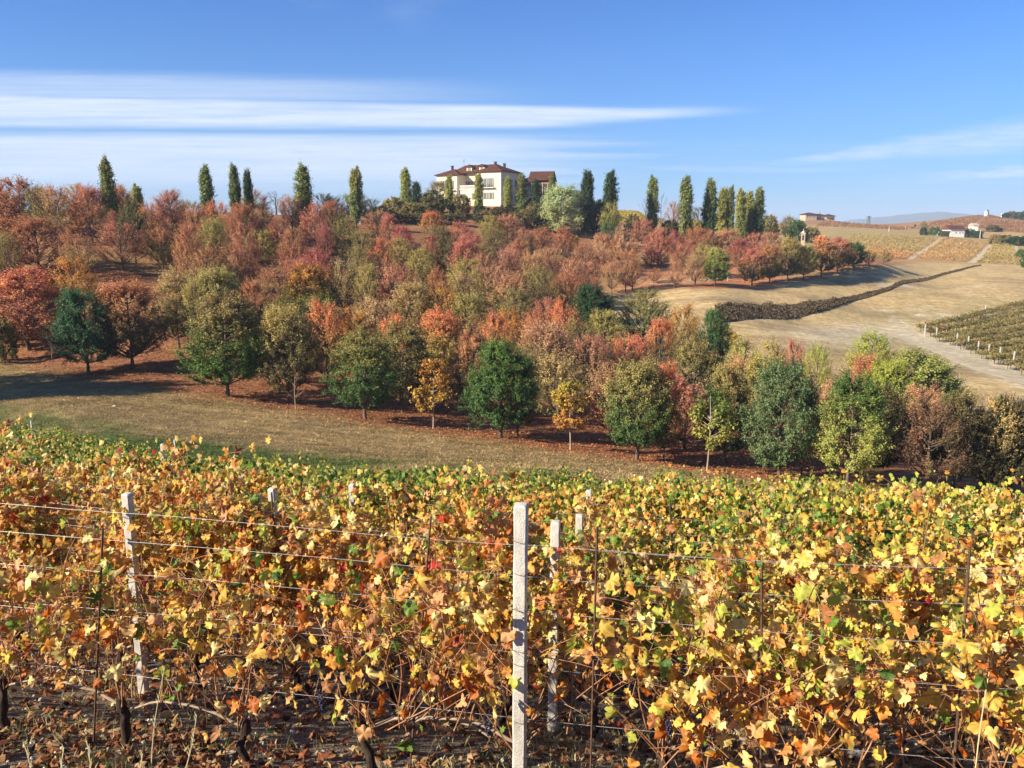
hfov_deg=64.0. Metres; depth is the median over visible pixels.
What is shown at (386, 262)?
orchard tree
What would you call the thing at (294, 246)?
orchard tree
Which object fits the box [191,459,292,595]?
grapevine
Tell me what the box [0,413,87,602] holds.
grapevine
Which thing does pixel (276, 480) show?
grapevine
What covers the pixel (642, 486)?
grapevine
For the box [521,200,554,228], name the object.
bush
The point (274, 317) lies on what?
orchard tree
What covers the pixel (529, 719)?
trellis wire
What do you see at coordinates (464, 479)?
grapevine
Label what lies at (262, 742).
soil clods
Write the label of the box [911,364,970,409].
orchard tree
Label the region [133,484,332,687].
grapevine
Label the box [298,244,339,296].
orchard tree
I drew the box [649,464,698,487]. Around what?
grapevine
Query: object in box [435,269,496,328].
orchard tree
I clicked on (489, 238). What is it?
orchard tree
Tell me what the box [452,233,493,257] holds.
orchard tree
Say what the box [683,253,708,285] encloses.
orchard tree
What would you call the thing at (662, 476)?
grapevine
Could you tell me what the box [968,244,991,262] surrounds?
path
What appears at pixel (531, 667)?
trellis wire
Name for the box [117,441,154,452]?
grapevine
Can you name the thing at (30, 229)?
orchard tree
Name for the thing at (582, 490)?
grapevine
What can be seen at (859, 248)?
orchard tree
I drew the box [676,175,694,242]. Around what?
poplar tree
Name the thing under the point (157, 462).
grapevine
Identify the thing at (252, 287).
orchard tree
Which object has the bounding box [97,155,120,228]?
poplar tree
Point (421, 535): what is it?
trellis wire
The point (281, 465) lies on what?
grapevine
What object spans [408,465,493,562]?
grapevine
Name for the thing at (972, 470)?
orchard tree
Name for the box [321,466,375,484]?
grapevine
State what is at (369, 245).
orchard tree
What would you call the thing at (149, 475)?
grapevine
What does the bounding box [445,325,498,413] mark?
orchard tree
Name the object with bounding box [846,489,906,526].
grapevine
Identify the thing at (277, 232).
orchard tree
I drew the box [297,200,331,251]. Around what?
orchard tree
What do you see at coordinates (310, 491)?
grapevine
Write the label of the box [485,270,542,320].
orchard tree
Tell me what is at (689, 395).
orchard tree
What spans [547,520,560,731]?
vineyard post
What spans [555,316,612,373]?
orchard tree
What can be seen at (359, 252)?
orchard tree
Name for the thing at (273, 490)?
vineyard post
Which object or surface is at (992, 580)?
grapevine
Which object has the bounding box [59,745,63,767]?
dry stem
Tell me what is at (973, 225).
farm barn
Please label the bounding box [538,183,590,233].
willow tree
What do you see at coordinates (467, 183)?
window
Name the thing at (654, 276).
orchard tree
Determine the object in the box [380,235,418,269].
orchard tree
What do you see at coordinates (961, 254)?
vineyard field
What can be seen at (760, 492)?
grapevine
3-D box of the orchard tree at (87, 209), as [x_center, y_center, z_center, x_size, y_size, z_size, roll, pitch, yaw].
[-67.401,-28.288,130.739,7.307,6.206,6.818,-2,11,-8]
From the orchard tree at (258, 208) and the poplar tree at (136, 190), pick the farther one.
the orchard tree at (258, 208)
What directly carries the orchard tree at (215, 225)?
on the ground at (900, 309)
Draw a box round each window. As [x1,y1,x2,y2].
[466,181,471,188]
[482,178,487,186]
[482,192,487,198]
[488,178,493,186]
[488,192,493,198]
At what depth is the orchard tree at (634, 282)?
145.66 m
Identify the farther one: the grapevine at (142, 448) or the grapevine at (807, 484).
the grapevine at (142, 448)
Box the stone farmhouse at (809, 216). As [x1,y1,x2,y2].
[799,212,834,220]
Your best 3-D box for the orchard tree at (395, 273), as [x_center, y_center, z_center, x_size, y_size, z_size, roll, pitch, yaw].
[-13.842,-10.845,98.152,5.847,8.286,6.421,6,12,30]
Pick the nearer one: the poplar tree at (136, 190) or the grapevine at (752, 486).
the grapevine at (752, 486)
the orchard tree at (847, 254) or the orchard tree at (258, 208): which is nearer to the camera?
the orchard tree at (258, 208)
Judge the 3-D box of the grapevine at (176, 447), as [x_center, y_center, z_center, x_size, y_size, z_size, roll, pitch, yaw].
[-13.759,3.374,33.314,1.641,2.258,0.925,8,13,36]
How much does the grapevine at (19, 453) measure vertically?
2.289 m
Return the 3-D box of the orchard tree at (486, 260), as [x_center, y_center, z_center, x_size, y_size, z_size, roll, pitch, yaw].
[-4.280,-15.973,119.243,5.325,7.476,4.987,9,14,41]
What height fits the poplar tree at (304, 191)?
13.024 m
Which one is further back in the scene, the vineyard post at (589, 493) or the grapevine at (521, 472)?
the grapevine at (521, 472)
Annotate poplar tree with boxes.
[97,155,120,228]
[130,182,144,248]
[197,163,217,224]
[227,161,242,230]
[242,169,254,229]
[292,161,314,237]
[347,165,364,225]
[399,166,413,210]
[444,174,453,213]
[471,171,484,206]
[502,175,513,212]
[514,172,528,219]
[531,178,541,215]
[548,174,556,199]
[579,168,595,235]
[601,168,619,230]
[645,174,660,234]
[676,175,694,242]
[700,177,719,243]
[715,186,728,239]
[725,184,735,243]
[734,187,747,241]
[744,190,753,241]
[749,186,767,241]
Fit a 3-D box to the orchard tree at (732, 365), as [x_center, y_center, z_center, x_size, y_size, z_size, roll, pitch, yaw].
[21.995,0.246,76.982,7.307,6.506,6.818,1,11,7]
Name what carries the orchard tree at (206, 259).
on the ground at (900, 309)
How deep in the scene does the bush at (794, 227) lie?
283.74 m
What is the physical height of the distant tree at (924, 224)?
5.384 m
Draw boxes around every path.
[908,238,941,258]
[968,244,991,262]
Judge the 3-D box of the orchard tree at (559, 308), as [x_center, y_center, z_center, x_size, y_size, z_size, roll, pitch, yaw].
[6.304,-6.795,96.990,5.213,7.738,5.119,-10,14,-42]
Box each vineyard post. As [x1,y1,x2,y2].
[121,492,149,694]
[160,444,164,462]
[268,487,284,649]
[349,483,355,606]
[511,502,529,767]
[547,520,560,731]
[572,514,583,680]
[586,490,591,518]
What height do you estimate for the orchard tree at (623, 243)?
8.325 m
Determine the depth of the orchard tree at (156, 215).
113.18 m
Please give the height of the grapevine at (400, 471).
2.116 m
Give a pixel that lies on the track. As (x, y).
(949, 357)
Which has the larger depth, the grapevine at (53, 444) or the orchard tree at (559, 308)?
the orchard tree at (559, 308)
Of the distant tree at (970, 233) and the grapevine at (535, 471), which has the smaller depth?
the grapevine at (535, 471)
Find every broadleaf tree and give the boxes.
[312,192,339,213]
[322,195,345,219]
[339,192,369,214]
[362,198,386,220]
[416,189,451,214]
[424,179,445,201]
[449,194,472,217]
[508,209,537,228]
[596,200,621,241]
[665,200,681,221]
[691,206,703,221]
[778,215,804,239]
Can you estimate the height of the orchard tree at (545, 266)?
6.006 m
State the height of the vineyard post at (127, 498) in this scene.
2.302 m
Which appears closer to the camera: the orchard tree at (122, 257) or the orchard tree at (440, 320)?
the orchard tree at (440, 320)
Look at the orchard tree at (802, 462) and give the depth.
55.49 m
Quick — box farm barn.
[968,223,978,230]
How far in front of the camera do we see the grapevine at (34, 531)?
7.92 m
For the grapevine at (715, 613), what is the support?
on the ground at (900, 309)
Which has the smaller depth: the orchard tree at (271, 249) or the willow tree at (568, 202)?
the orchard tree at (271, 249)
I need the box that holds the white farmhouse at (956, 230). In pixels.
[941,225,965,236]
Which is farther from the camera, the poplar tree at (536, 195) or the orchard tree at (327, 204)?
the poplar tree at (536, 195)
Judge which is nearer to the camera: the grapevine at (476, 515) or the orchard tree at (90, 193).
the grapevine at (476, 515)
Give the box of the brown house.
[524,171,560,206]
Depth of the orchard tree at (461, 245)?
123.46 m
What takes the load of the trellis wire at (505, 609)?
attached to the metal rod at (422, 617)
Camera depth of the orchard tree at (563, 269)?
126.47 m
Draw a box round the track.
[888,334,1023,383]
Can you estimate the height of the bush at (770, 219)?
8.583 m
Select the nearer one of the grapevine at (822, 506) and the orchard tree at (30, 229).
the grapevine at (822, 506)
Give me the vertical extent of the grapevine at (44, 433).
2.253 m
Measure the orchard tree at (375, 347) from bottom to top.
7.690 m
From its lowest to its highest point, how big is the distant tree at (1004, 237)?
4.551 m
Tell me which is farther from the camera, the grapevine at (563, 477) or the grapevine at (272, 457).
the grapevine at (563, 477)
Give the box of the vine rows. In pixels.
[912,300,1023,369]
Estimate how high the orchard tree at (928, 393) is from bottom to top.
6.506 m
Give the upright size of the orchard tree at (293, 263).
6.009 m
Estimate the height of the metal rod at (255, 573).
2.010 m
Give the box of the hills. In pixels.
[841,212,1010,223]
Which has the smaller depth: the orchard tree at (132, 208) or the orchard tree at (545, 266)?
the orchard tree at (132, 208)
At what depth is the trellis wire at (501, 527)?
9.04 m
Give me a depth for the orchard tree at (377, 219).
144.29 m
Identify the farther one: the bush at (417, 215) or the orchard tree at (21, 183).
the bush at (417, 215)
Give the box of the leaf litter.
[0,247,846,486]
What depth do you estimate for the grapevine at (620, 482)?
23.35 m
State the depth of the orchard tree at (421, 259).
114.71 m
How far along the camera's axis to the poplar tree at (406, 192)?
198.63 m
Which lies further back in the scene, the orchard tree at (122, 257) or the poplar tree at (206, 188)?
the poplar tree at (206, 188)
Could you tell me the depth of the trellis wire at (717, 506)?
12.35 m
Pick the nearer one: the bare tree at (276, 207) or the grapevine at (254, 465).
the grapevine at (254, 465)
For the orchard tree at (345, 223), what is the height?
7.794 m
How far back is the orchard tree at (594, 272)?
138.04 m
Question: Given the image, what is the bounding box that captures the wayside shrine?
[801,229,805,245]
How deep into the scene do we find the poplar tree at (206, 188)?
125.52 m
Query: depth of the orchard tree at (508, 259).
124.47 m
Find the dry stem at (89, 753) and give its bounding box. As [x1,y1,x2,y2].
[85,738,91,767]
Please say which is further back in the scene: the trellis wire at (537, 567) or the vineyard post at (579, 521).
the vineyard post at (579, 521)
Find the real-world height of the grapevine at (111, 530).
2.281 m
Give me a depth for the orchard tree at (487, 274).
110.53 m
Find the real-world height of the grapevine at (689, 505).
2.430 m
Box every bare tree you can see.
[260,192,285,214]
[657,194,668,225]
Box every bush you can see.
[364,205,394,222]
[377,195,408,214]
[391,209,417,221]
[396,202,432,214]
[411,211,439,222]
[438,214,469,224]
[472,205,484,221]
[475,207,507,223]
[491,203,521,224]
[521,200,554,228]
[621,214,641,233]
[660,219,679,236]
[688,217,704,237]
[762,214,780,240]
[785,220,809,241]
[805,226,820,241]
[940,231,948,236]
[985,224,999,231]
[1014,249,1023,258]
[1018,258,1023,266]
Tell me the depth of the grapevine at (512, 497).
13.15 m
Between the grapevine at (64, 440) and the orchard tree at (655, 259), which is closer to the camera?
the grapevine at (64, 440)
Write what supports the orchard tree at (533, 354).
on the ground at (900, 309)
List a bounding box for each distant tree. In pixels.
[919,227,927,235]
[920,221,927,227]
[928,227,941,234]
[964,228,975,236]
[971,230,983,237]
[987,234,1003,243]
[996,235,1012,243]
[1001,212,1010,217]
[1005,236,1023,245]
[1008,211,1017,218]
[1013,212,1022,218]
[1019,211,1023,219]
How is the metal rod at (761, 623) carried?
on the ground at (900, 309)
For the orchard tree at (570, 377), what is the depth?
68.39 m
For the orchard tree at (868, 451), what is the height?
7.905 m
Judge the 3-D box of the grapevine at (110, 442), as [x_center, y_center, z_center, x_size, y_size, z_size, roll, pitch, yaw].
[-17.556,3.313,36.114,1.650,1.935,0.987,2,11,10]
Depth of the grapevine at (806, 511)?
12.34 m
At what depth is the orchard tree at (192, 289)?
75.25 m
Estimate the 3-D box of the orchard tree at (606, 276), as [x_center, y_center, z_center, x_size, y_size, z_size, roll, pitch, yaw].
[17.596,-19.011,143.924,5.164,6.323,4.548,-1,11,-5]
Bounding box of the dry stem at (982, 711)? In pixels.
[975,647,993,767]
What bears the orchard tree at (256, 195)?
on the ground at (900, 309)
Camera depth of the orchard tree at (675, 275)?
146.72 m
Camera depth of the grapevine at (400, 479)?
15.66 m
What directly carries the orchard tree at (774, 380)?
on the ground at (900, 309)
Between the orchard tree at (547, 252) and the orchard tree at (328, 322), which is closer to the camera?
the orchard tree at (328, 322)
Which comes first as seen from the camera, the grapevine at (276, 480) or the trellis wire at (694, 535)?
the trellis wire at (694, 535)
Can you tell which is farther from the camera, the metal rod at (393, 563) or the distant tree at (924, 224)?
the distant tree at (924, 224)
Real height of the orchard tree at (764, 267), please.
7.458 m
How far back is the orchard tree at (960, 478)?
56.65 m
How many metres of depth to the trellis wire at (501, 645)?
5.07 m
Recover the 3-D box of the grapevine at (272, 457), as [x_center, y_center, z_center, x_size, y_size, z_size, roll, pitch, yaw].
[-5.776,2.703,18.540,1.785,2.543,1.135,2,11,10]
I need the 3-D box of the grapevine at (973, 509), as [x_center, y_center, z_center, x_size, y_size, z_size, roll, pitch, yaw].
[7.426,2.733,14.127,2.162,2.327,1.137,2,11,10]
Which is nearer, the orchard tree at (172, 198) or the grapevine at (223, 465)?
the grapevine at (223, 465)
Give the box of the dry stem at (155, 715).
[151,665,164,767]
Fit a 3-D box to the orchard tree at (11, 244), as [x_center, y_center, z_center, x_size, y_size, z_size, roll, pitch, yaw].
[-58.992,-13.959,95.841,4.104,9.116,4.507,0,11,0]
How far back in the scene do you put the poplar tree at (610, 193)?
199.60 m
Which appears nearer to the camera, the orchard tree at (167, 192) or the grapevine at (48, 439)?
the grapevine at (48, 439)
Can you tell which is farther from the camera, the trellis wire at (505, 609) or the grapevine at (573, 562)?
the grapevine at (573, 562)
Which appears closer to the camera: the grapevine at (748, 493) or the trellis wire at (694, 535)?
the trellis wire at (694, 535)
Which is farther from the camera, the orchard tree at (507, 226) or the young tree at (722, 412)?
the orchard tree at (507, 226)
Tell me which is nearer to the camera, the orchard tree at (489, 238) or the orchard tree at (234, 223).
the orchard tree at (234, 223)
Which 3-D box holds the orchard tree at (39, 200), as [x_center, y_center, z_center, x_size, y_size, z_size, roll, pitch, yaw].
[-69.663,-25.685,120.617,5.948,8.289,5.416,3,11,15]
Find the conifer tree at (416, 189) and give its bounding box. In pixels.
[411,181,421,211]
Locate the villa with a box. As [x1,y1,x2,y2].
[434,162,521,205]
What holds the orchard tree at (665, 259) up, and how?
on the ground at (900, 309)
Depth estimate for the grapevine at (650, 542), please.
8.82 m
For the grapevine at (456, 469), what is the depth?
22.10 m
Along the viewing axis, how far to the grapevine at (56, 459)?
14.70 m
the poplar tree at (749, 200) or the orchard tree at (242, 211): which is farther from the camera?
the poplar tree at (749, 200)
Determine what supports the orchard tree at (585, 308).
on the ground at (900, 309)
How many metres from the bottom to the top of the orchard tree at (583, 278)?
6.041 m
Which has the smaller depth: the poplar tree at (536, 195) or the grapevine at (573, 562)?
the grapevine at (573, 562)
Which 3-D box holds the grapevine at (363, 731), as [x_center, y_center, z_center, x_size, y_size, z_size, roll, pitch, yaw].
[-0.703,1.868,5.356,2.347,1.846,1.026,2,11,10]
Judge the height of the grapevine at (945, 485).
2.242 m
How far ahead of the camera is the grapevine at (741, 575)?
6.72 m
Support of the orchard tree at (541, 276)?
on the ground at (900, 309)
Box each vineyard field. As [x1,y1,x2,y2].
[617,209,646,223]
[816,220,915,229]
[837,233,936,251]
[864,246,917,258]
[916,237,987,261]
[926,215,982,228]
[975,243,1020,264]
[978,214,1023,232]
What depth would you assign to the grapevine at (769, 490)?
18.66 m
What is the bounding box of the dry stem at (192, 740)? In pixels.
[185,711,196,767]
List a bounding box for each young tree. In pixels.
[290,373,303,408]
[407,356,456,428]
[549,378,591,449]
[687,382,737,470]
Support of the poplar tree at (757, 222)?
on the ground at (900, 309)
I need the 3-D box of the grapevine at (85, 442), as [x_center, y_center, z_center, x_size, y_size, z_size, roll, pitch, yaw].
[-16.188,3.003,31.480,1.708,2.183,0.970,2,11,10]
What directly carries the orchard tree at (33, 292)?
on the ground at (900, 309)
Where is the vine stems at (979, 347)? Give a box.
[920,315,1022,373]
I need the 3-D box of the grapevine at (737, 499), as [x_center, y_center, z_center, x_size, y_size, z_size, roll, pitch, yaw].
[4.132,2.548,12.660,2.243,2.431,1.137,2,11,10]
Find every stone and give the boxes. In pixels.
[226,750,235,756]
[845,748,864,758]
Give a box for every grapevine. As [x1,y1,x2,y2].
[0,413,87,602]
[0,423,21,457]
[0,430,38,446]
[0,430,56,458]
[0,433,25,454]
[0,450,78,619]
[0,464,127,664]
[0,518,198,746]
[0,528,115,728]
[1,436,36,454]
[1,448,77,530]
[1,450,84,574]
[6,446,88,539]
[10,427,80,461]
[14,430,63,449]
[16,446,93,535]
[17,428,54,443]
[21,426,54,440]
[36,421,66,436]
[40,478,237,684]
[49,434,84,451]
[51,426,75,439]
[53,429,82,447]
[55,448,162,546]
[56,448,122,505]
[59,439,96,459]
[61,462,241,624]
[68,429,97,443]
[70,444,116,489]
[71,435,108,449]
[71,535,310,767]
[72,464,180,588]
[74,439,116,458]
[82,431,109,446]
[89,452,192,537]
[93,435,239,541]
[99,437,124,448]
[101,434,133,448]
[101,445,123,465]
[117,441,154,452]
[118,449,195,476]
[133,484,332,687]
[135,451,203,565]
[140,465,287,634]
[156,439,188,453]
[172,437,351,698]
[173,450,244,489]
[174,468,318,646]
[190,459,230,471]
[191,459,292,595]
[192,458,245,474]
[217,458,337,591]
[218,497,461,708]
[219,522,585,767]
[225,449,321,497]
[233,451,287,473]
[241,464,310,507]
[243,457,318,481]
[266,474,405,650]
[283,462,367,519]
[287,465,336,479]
[293,468,417,613]
[303,473,379,499]
[315,459,346,481]
[315,460,344,487]
[319,465,423,564]
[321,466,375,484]
[321,526,651,753]
[325,472,418,498]
[335,460,373,479]
[356,465,399,477]
[356,465,511,592]
[360,480,608,724]
[379,469,434,535]
[392,465,433,480]
[394,476,475,501]
[395,459,550,664]
[400,464,468,559]
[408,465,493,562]
[417,468,460,479]
[424,485,568,578]
[434,511,677,737]
[443,472,508,499]
[444,486,529,501]
[446,466,566,569]
[446,473,495,491]
[464,516,659,667]
[468,465,486,481]
[476,475,586,578]
[486,472,527,483]
[500,463,578,515]
[504,468,597,575]
[504,473,544,490]
[507,470,562,496]
[525,466,569,481]
[528,485,656,603]
[540,542,916,767]
[547,490,696,609]
[549,468,601,497]
[551,466,591,486]
[553,460,601,485]
[558,481,612,492]
[559,481,623,546]
[569,508,742,687]
[578,480,636,508]
[581,474,634,489]
[582,463,693,513]
[592,477,726,594]
[600,553,965,767]
[601,475,656,488]
[601,479,682,515]
[604,470,745,577]
[634,469,689,492]
[641,475,740,564]
[645,477,698,491]
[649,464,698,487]
[657,469,713,552]
[666,507,869,695]
[669,533,879,744]
[685,466,734,495]
[686,481,786,570]
[699,493,866,582]
[702,517,870,676]
[705,486,766,565]
[708,469,861,563]
[708,477,769,495]
[713,472,782,516]
[747,471,798,493]
[760,481,784,502]
[766,488,904,588]
[768,474,1005,760]
[770,468,862,521]
[779,466,883,512]
[786,473,838,489]
[787,473,858,501]
[788,480,963,647]
[828,469,869,494]
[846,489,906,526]
[847,488,879,508]
[848,530,1001,720]
[850,483,953,591]
[851,563,1023,767]
[857,503,1007,644]
[860,485,926,508]
[869,482,980,542]
[874,531,1023,685]
[876,470,949,516]
[883,471,1017,543]
[885,551,1023,767]
[919,468,1023,525]
[919,484,1023,592]
[925,481,969,501]
[951,482,1010,500]
[951,512,1023,628]
[968,490,1023,559]
[975,481,1022,520]
[998,625,1023,725]
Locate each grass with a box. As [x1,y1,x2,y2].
[0,364,921,494]
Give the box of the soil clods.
[0,605,1013,767]
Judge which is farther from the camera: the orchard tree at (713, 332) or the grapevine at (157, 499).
the orchard tree at (713, 332)
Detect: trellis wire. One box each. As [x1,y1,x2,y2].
[0,503,1023,569]
[0,605,1001,692]
[1,531,1023,605]
[4,607,934,708]
[6,497,1013,575]
[8,564,1009,645]
[8,601,1021,689]
[8,661,1012,762]
[23,519,1007,599]
[31,569,1011,660]
[34,544,961,627]
[65,483,895,555]
[66,499,813,568]
[76,470,1000,515]
[80,489,1005,547]
[123,478,1015,533]
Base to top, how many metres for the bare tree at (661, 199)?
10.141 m
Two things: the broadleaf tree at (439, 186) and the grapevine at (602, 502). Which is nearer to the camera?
the grapevine at (602, 502)
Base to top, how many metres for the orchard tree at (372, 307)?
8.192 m
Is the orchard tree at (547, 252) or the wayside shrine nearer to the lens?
the orchard tree at (547, 252)
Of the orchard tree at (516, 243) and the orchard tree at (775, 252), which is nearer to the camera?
the orchard tree at (516, 243)
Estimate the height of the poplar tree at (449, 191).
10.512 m
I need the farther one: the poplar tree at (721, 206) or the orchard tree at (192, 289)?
the poplar tree at (721, 206)
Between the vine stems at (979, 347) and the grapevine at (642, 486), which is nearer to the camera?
the grapevine at (642, 486)
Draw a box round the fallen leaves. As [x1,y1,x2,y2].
[0,542,1023,767]
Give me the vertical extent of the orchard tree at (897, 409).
6.946 m
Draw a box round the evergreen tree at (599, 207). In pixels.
[577,199,608,233]
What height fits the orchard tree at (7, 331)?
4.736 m
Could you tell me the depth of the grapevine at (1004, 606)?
6.48 m
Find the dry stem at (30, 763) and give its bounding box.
[23,742,31,767]
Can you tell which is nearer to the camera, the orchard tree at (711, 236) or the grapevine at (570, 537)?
the grapevine at (570, 537)
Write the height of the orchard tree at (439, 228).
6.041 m
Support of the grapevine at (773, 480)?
on the ground at (900, 309)
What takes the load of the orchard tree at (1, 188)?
on the ground at (900, 309)
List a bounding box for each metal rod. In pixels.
[93,528,103,744]
[249,505,258,684]
[271,492,284,696]
[391,516,394,659]
[409,516,431,767]
[590,526,597,767]
[669,503,674,662]
[760,564,762,767]
[953,546,970,767]
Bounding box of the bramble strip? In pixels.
[714,265,980,322]
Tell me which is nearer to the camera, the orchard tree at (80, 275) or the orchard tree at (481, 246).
the orchard tree at (80, 275)
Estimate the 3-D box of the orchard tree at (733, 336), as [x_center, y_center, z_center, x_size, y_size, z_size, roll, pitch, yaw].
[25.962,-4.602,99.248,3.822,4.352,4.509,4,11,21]
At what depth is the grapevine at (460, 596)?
5.08 m
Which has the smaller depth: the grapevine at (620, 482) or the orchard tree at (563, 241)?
the grapevine at (620, 482)
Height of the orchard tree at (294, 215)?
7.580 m
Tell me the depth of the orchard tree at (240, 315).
65.37 m
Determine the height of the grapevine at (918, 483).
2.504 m
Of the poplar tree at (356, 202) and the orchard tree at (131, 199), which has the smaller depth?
the orchard tree at (131, 199)
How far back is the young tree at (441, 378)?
61.96 m
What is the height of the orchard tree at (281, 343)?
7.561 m
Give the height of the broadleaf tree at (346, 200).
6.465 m
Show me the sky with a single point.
(846, 110)
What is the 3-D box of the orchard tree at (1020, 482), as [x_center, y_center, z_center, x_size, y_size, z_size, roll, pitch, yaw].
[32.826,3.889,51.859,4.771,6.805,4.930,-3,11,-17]
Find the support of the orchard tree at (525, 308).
on the ground at (900, 309)
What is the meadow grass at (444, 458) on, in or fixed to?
on the ground at (900, 309)
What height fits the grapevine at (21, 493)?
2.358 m
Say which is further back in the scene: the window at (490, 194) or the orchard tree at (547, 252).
the window at (490, 194)
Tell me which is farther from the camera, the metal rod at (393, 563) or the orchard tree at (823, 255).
the orchard tree at (823, 255)
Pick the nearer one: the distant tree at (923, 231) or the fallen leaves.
the fallen leaves
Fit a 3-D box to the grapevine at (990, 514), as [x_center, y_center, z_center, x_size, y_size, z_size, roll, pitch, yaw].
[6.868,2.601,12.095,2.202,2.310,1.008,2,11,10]
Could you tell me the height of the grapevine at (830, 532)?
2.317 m
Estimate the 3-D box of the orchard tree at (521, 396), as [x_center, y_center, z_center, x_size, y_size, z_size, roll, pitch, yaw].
[-0.817,0.210,60.275,6.640,7.893,6.530,-3,11,-17]
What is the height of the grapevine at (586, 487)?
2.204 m
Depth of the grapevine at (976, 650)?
4.62 m
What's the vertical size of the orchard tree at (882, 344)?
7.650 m
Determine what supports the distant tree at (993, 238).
on the ground at (900, 309)
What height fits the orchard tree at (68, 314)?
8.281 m
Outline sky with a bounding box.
[0,0,1023,224]
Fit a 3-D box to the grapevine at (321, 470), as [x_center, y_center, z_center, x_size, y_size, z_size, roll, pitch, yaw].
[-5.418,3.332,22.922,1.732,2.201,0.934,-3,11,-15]
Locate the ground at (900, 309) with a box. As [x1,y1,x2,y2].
[0,205,1023,767]
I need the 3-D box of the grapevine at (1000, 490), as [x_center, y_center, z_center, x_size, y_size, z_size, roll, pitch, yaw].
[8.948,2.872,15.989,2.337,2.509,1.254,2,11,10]
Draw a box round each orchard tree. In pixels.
[0,174,55,226]
[0,178,27,233]
[0,211,74,272]
[0,212,36,270]
[0,227,27,290]
[0,262,66,350]
[0,272,16,319]
[0,317,20,364]
[17,181,56,231]
[24,182,81,234]
[33,185,68,223]
[39,250,103,336]
[41,283,123,374]
[52,226,102,281]
[56,182,113,242]
[62,182,88,212]
[64,188,103,225]
[82,275,180,368]
[84,218,148,270]
[92,184,147,235]
[96,208,138,245]
[115,195,153,262]
[116,183,131,201]
[119,192,150,217]
[131,200,168,259]
[140,224,180,269]
[145,264,199,348]
[148,190,193,244]
[152,187,184,219]
[166,286,276,396]
[169,198,202,236]
[169,218,208,279]
[176,201,216,259]
[176,273,214,357]
[184,240,230,302]
[186,262,257,345]
[191,215,231,266]
[200,200,236,246]
[218,209,243,254]
[218,236,257,298]
[226,201,263,252]
[227,195,268,222]
[227,218,261,290]
[234,277,272,333]
[240,187,269,208]
[240,227,287,265]
[243,202,276,233]
[245,207,282,250]
[248,300,326,403]
[252,300,309,382]
[255,260,304,309]
[264,215,296,262]
[272,258,341,322]
[273,226,311,275]
[275,194,295,226]
[276,195,305,238]
[283,255,330,293]
[293,293,345,354]
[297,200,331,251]
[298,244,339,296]
[301,296,352,385]
[310,224,338,257]
[316,322,407,418]
[318,199,347,225]
[319,205,350,233]
[326,255,365,315]
[327,214,361,263]
[330,306,381,376]
[340,226,386,274]
[342,242,382,301]
[348,262,389,319]
[350,290,395,339]
[360,316,435,410]
[361,208,390,239]
[365,236,395,281]
[370,260,421,317]
[372,307,422,390]
[379,212,400,247]
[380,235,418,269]
[382,279,437,334]
[387,222,414,258]
[402,243,436,289]
[414,302,464,376]
[415,224,454,257]
[417,210,449,239]
[418,283,472,344]
[419,232,445,267]
[419,266,457,310]
[429,225,466,272]
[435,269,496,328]
[443,255,491,300]
[444,289,490,350]
[445,220,477,244]
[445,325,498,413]
[448,236,485,277]
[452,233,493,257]
[454,334,543,437]
[467,241,497,273]
[469,251,497,296]
[474,261,513,314]
[475,214,506,245]
[475,307,519,368]
[483,227,511,260]
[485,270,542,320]
[487,305,527,353]
[489,244,522,285]
[492,345,547,435]
[493,283,541,341]
[495,212,520,246]
[495,342,557,407]
[502,239,532,270]
[509,315,595,401]
[510,225,540,254]
[514,307,555,371]
[515,250,550,296]
[517,254,552,287]
[517,296,562,333]
[527,227,559,255]
[527,264,565,311]
[530,348,595,424]
[532,243,566,286]
[540,270,586,314]
[544,294,584,357]
[547,226,577,256]
[552,262,593,297]
[554,256,586,304]
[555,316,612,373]
[562,328,616,403]
[565,281,621,342]
[568,236,579,250]
[570,240,594,273]
[578,259,602,288]
[578,362,657,443]
[583,308,632,360]
[588,233,617,263]
[590,247,617,273]
[595,353,680,459]
[598,260,623,292]
[608,228,641,269]
[609,249,644,291]
[609,331,658,393]
[615,284,678,345]
[619,257,646,290]
[629,217,655,243]
[638,224,674,264]
[639,248,663,266]
[641,315,681,370]
[645,367,721,449]
[647,267,662,282]
[648,356,688,459]
[656,254,669,265]
[662,301,704,364]
[664,229,688,254]
[665,335,732,426]
[667,262,686,287]
[668,244,696,274]
[670,243,693,264]
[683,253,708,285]
[684,226,708,251]
[687,243,712,271]
[694,305,733,371]
[696,357,754,464]
[697,247,733,285]
[700,227,727,252]
[712,226,747,260]
[712,329,742,351]
[723,238,754,270]
[723,350,763,408]
[724,334,761,394]
[733,248,771,285]
[734,350,779,433]
[734,355,838,479]
[735,380,817,451]
[742,231,768,250]
[748,244,771,274]
[751,334,792,394]
[754,243,788,283]
[761,230,784,250]
[776,235,803,280]
[781,334,810,394]
[782,372,823,475]
[790,243,819,279]
[798,338,836,408]
[805,233,841,276]
[809,365,899,486]
[814,375,888,446]
[816,383,889,463]
[826,236,856,272]
[838,380,925,477]
[841,351,882,389]
[842,242,870,267]
[842,328,897,376]
[857,354,919,417]
[862,250,877,265]
[867,345,980,425]
[872,248,894,264]
[887,389,970,487]
[891,380,948,453]
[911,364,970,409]
[914,386,997,488]
[946,386,984,480]
[963,391,1023,483]
[973,392,1023,489]
[988,392,1023,491]
[1002,399,1023,484]
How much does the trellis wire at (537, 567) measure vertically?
0.291 m
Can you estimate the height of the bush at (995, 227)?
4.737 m
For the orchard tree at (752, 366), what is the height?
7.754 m
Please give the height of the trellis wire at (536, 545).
0.262 m
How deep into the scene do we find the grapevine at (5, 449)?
19.43 m

